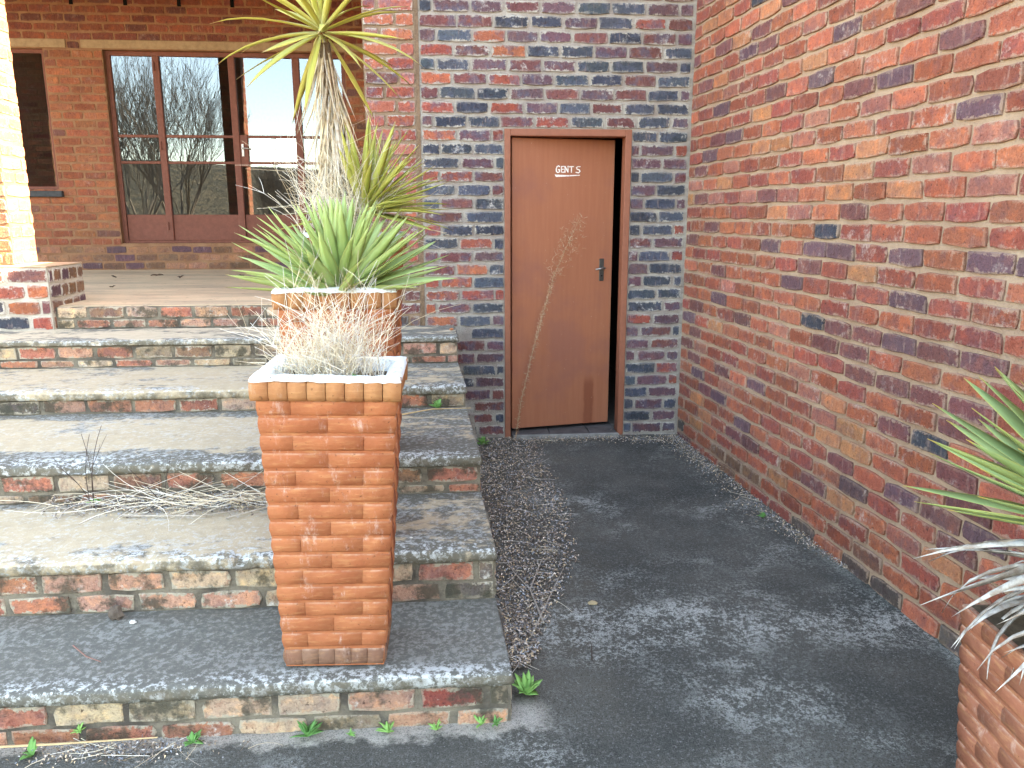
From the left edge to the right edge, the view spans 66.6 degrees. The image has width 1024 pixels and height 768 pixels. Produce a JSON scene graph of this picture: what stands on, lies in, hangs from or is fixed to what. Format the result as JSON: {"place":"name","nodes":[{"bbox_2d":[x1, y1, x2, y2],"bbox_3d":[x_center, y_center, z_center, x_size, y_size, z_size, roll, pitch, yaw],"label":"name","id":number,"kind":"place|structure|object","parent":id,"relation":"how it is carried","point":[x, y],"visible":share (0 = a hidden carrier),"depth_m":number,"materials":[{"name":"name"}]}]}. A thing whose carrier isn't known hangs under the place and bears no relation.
{"place":"outdoors","nodes":[
{"label":"outdoors","id":0,"kind":"place"},
{"bbox_2d":[59,269,289,306],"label":"veranda floor","id":1,"kind":"structure","parent":0,"point":[199,287],"depth_m":6.81,"materials":[{"name":"beige wood"}]},
{"bbox_2d":[0,262,85,330],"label":"brick plinth","id":2,"kind":"structure","parent":1,"relation":"on","point":[33,296],"depth_m":5.41,"materials":[{"name":"red brick"}]},
{"bbox_2d":[0,0,37,264],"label":"brick pillar","id":3,"kind":"structure","parent":2,"relation":"on","point":[17,242],"depth_m":5.46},
{"bbox_2d":[5,0,369,269],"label":"brick wall","id":4,"kind":"structure","parent":1,"relation":"on","point":[74,41],"depth_m":8.71,"materials":[{"name":"brick"},{"name":"mortar"}]},
{"bbox_2d":[10,49,64,196],"bbox_3d":[-5.484,-2.904,8.716,0.772,1.585,0.162,-1,12,-4],"label":"window","id":5,"kind":"structure","parent":4,"relation":"attached to","point":[34,108],"depth_m":8.77,"materials":[{"name":"black glass"}]},
{"bbox_2d":[105,51,346,242],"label":"french doors","id":6,"kind":"structure","parent":4,"relation":"attached to","point":[186,125],"depth_m":8.97,"materials":[{"name":"brown paint"}]},
{"bbox_2d":[221,241,459,375],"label":"dry grass","id":7,"kind":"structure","parent":0,"point":[322,362],"depth_m":2.48,"materials":[{"name":"plant"}]},
{"bbox_2d":[0,434,960,767],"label":"path","id":8,"kind":"structure","parent":0,"point":[722,632],"depth_m":3.06,"materials":[{"name":"grey asphalt"}]},
{"bbox_2d":[20,736,37,759],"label":"weed","id":9,"kind":"object","parent":8,"relation":"on","point":[31,746],"visible":1,"depth_m":2.50,"materials":[{"name":"green plant"}]},
{"bbox_2d":[70,722,85,733],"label":"weed","id":10,"kind":"object","parent":8,"relation":"on","point":[78,729],"visible":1,"depth_m":2.55,"materials":[{"name":"green plant"}]},
{"bbox_2d":[0,737,157,747],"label":"twig","id":11,"kind":"object","parent":8,"relation":"on","point":[26,745],"visible":1,"depth_m":2.52,"materials":[{"name":"beige wood"}]},
{"bbox_2d":[6,731,280,767],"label":"leaf litter","id":12,"kind":"object","parent":8,"relation":"on","point":[86,751],"visible":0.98,"depth_m":2.51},
{"bbox_2d":[183,729,202,745],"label":"weed","id":13,"kind":"object","parent":8,"relation":"on","point":[192,737],"visible":1,"depth_m":2.55,"materials":[{"name":"green plant"}]},
{"bbox_2d":[0,305,514,744],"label":"brick steps","id":14,"kind":"structure","parent":8,"relation":"on","point":[197,646],"depth_m":3.08,"materials":[{"name":"concrete"}]},
{"bbox_2d":[53,427,102,507],"bbox_3d":[-1.871,0.371,3.428,0.200,0.390,0.203,3,13,13],"label":"dead weed","id":15,"kind":"object","parent":14,"relation":"on","point":[87,455],"visible":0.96,"depth_m":3.44,"materials":[{"name":"brown plant"}]},
{"bbox_2d":[72,645,100,661],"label":"twig","id":16,"kind":"object","parent":14,"relation":"on","point":[75,647],"visible":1,"depth_m":2.71,"materials":[{"name":"wood"}]},
{"bbox_2d":[108,604,124,620],"bbox_3d":[-1.506,0.868,2.960,0.051,0.064,0.047,10,16,38],"label":"dry clod","id":17,"kind":"object","parent":14,"relation":"on","point":[115,612],"visible":1,"depth_m":2.94,"materials":[{"name":"soil"}]},
{"bbox_2d":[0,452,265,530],"bbox_3d":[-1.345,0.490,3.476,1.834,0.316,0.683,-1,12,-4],"label":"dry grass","id":18,"kind":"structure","parent":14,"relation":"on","point":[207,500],"depth_m":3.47,"materials":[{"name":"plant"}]},
{"bbox_2d":[25,489,267,524],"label":"leaf litter","id":19,"kind":"object","parent":14,"relation":"on","point":[167,503],"visible":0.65,"depth_m":3.48,"materials":[{"name":"beige plant"}]},
{"bbox_2d":[128,457,170,504],"bbox_3d":[-1.615,0.442,3.517,0.102,0.216,0.218,4,13,16],"label":"dead weed","id":20,"kind":"object","parent":19,"relation":"on","point":[158,482],"visible":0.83,"depth_m":3.53,"materials":[{"name":"brown plant"}]},
{"bbox_2d":[119,510,238,516],"bbox_3d":[-1.447,0.568,3.381,0.503,0.013,0.067,-2,12,-7],"label":"twig","id":21,"kind":"object","parent":14,"relation":"on","point":[173,515],"visible":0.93,"depth_m":3.37,"materials":[{"name":"beige wood"}]},
{"bbox_2d":[227,506,267,518],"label":"twig","id":22,"kind":"object","parent":14,"relation":"on","point":[246,512],"visible":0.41,"depth_m":3.38,"materials":[{"name":"beige wood"}]},
{"bbox_2d":[248,354,407,665],"bbox_3d":[-0.595,0.431,2.659,0.461,1.017,0.386,1,12,-5],"label":"brick planter","id":23,"kind":"object","parent":14,"relation":"on","point":[330,446],"visible":0.94,"depth_m":2.50,"materials":[{"name":"brick"}]},
{"bbox_2d":[271,287,402,356],"bbox_3d":[-0.673,0.099,3.176,0.461,1.017,0.386,-1,12,-4],"label":"brick planter","id":24,"kind":"object","parent":14,"relation":"on","point":[279,297],"visible":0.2,"depth_m":2.91,"materials":[{"name":"brick"}]},
{"bbox_2d":[225,190,457,296],"bbox_3d":[-0.662,-0.537,3.039,0.898,0.426,0.889,-1,12,-4],"label":"agave plant","id":25,"kind":"object","parent":24,"relation":"in","point":[362,247],"visible":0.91,"depth_m":2.91,"materials":[{"name":"green plant"}]},
{"bbox_2d":[289,185,413,289],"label":"dry grass","id":26,"kind":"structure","parent":24,"relation":"in","point":[331,251],"depth_m":2.90,"materials":[{"name":"plant"}]},
{"bbox_2d":[302,231,405,355],"bbox_3d":[-0.723,-0.205,3.696,0.461,1.017,0.386,-1,12,-6],"label":"brick planter","id":27,"kind":"object","parent":14,"relation":"on","point":[400,305],"visible":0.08,"depth_m":3.54,"materials":[{"name":"brick"}]},
{"bbox_2d":[210,0,452,231],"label":"yucca plant","id":28,"kind":"object","parent":27,"relation":"in","point":[321,68],"visible":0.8,"depth_m":3.36,"materials":[{"name":"green plant"}]},
{"bbox_2d":[237,99,447,253],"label":"dry weeds","id":29,"kind":"object","parent":27,"relation":"in","point":[349,197],"visible":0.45,"depth_m":3.37,"materials":[{"name":"plant"}]},
{"bbox_2d":[402,408,467,414],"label":"twig","id":30,"kind":"object","parent":14,"relation":"on","point":[431,409],"visible":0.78,"depth_m":4.40,"materials":[{"name":"brown wood"}]},
{"bbox_2d":[430,398,441,407],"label":"weed","id":31,"kind":"object","parent":14,"relation":"on","point":[437,403],"visible":0.97,"depth_m":4.48,"materials":[{"name":"green plant"}]},
{"bbox_2d":[290,719,322,737],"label":"weed","id":32,"kind":"object","parent":8,"relation":"on","point":[310,729],"visible":1,"depth_m":2.58,"materials":[{"name":"green plant"}]},
{"bbox_2d":[346,728,355,736],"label":"weed","id":33,"kind":"object","parent":8,"relation":"on","point":[350,733],"visible":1,"depth_m":2.59,"materials":[{"name":"green plant"}]},
{"bbox_2d":[375,721,393,732],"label":"weed","id":34,"kind":"object","parent":8,"relation":"on","point":[387,727],"visible":1,"depth_m":2.61,"materials":[{"name":"green plant"}]},
{"bbox_2d":[428,718,441,729],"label":"weed","id":35,"kind":"object","parent":8,"relation":"on","point":[435,727],"visible":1,"depth_m":2.62,"materials":[{"name":"green plant"}]},
{"bbox_2d":[473,715,486,727],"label":"weed","id":36,"kind":"object","parent":8,"relation":"on","point":[480,720],"visible":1,"depth_m":2.63,"materials":[{"name":"green plant"}]},
{"bbox_2d":[477,436,490,444],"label":"weed","id":37,"kind":"object","parent":8,"relation":"on","point":[482,439],"visible":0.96,"depth_m":5.71,"materials":[{"name":"green plant"}]},
{"bbox_2d":[492,715,502,726],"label":"weed","id":38,"kind":"object","parent":8,"relation":"on","point":[496,721],"visible":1,"depth_m":2.63,"materials":[{"name":"green plant"}]},
{"bbox_2d":[512,670,542,694],"bbox_3d":[0.052,1.083,2.810,0.123,0.077,0.091,-1,12,-4],"label":"weed","id":39,"kind":"object","parent":8,"relation":"on","point":[526,684],"visible":1,"depth_m":2.81,"materials":[{"name":"green plant"}]},
{"bbox_2d":[477,436,580,672],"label":"gravel","id":40,"kind":"structure","parent":8,"relation":"on","point":[520,651],"depth_m":3.92,"materials":[{"name":"grey gravel"}]},
{"bbox_2d":[504,556,543,623],"bbox_3d":[0.077,0.921,3.568,0.183,0.022,0.651,-1,12,-4],"label":"twig","id":41,"kind":"object","parent":40,"relation":"on","point":[530,589],"visible":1,"depth_m":3.53,"materials":[{"name":"wood"}]},
{"bbox_2d":[531,565,564,635],"bbox_3d":[0.172,0.942,3.481,0.011,0.026,0.680,3,13,15],"label":"twig","id":42,"kind":"object","parent":40,"relation":"on","point":[546,604],"visible":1,"depth_m":3.36,"materials":[{"name":"wood"}]},
{"bbox_2d":[515,213,586,440],"bbox_3d":[0.275,-0.408,5.719,0.552,1.669,0.098,-3,13,-15],"label":"dry stalk","id":43,"kind":"object","parent":8,"relation":"on","point":[541,317],"visible":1,"depth_m":5.68,"materials":[{"name":"plant"}]},
{"bbox_2d":[511,421,618,439],"bbox_3d":[0.386,0.360,6.126,0.810,0.077,0.506,-1,12,-4],"label":"door threshold","id":44,"kind":"object","parent":8,"relation":"on","point":[581,430],"depth_m":5.94,"materials":[{"name":"stone"}]},
{"bbox_2d":[588,600,596,604],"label":"dead leaf","id":45,"kind":"object","parent":8,"relation":"on","point":[591,602],"visible":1,"depth_m":3.46,"materials":[{"name":"beige plant"}]},
{"bbox_2d":[528,433,680,445],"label":"leaf litter","id":46,"kind":"object","parent":8,"relation":"on","point":[585,438],"visible":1,"depth_m":5.84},
{"bbox_2d":[651,432,847,569],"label":"leaf litter","id":47,"kind":"object","parent":8,"relation":"on","point":[767,509],"visible":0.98,"depth_m":4.78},
{"bbox_2d":[956,604,1023,767],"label":"brick planter","id":48,"kind":"object","parent":8,"relation":"on","point":[990,728],"visible":0.94,"depth_m":2.05,"materials":[{"name":"orange brick"}]},
{"bbox_2d":[903,367,1023,692],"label":"yucca plant","id":49,"kind":"object","parent":48,"relation":"in","point":[1006,449],"visible":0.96,"depth_m":2.03,"materials":[{"name":"green plant"}]},
{"label":"ground","id":50,"kind":"structure","parent":0,"visible":0},
{"bbox_2d":[361,0,696,437],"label":"brick wall","id":51,"kind":"structure","parent":50,"relation":"on","point":[485,76],"depth_m":5.45,"materials":[{"name":"brick"}]},
{"bbox_2d":[504,128,631,436],"bbox_3d":[0.388,-0.717,5.797,0.900,2.228,0.234,-1,12,-4],"label":"door frame","id":52,"kind":"structure","parent":51,"relation":"attached to","point":[552,186],"depth_m":5.76,"materials":[{"name":"brown paint"}]},
{"bbox_2d":[511,137,614,428],"bbox_3d":[0.378,-0.716,5.793,0.779,2.118,0.096,-3,13,-15],"label":"door leaf","id":53,"kind":"structure","parent":52,"relation":"in","point":[553,180],"depth_m":5.79,"materials":[{"name":"brown paint"}]},
{"bbox_2d":[677,0,1023,656],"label":"brick wall","id":54,"kind":"structure","parent":50,"relation":"on","point":[853,303],"depth_m":3.59,"materials":[{"name":"red brick"}]}
]}

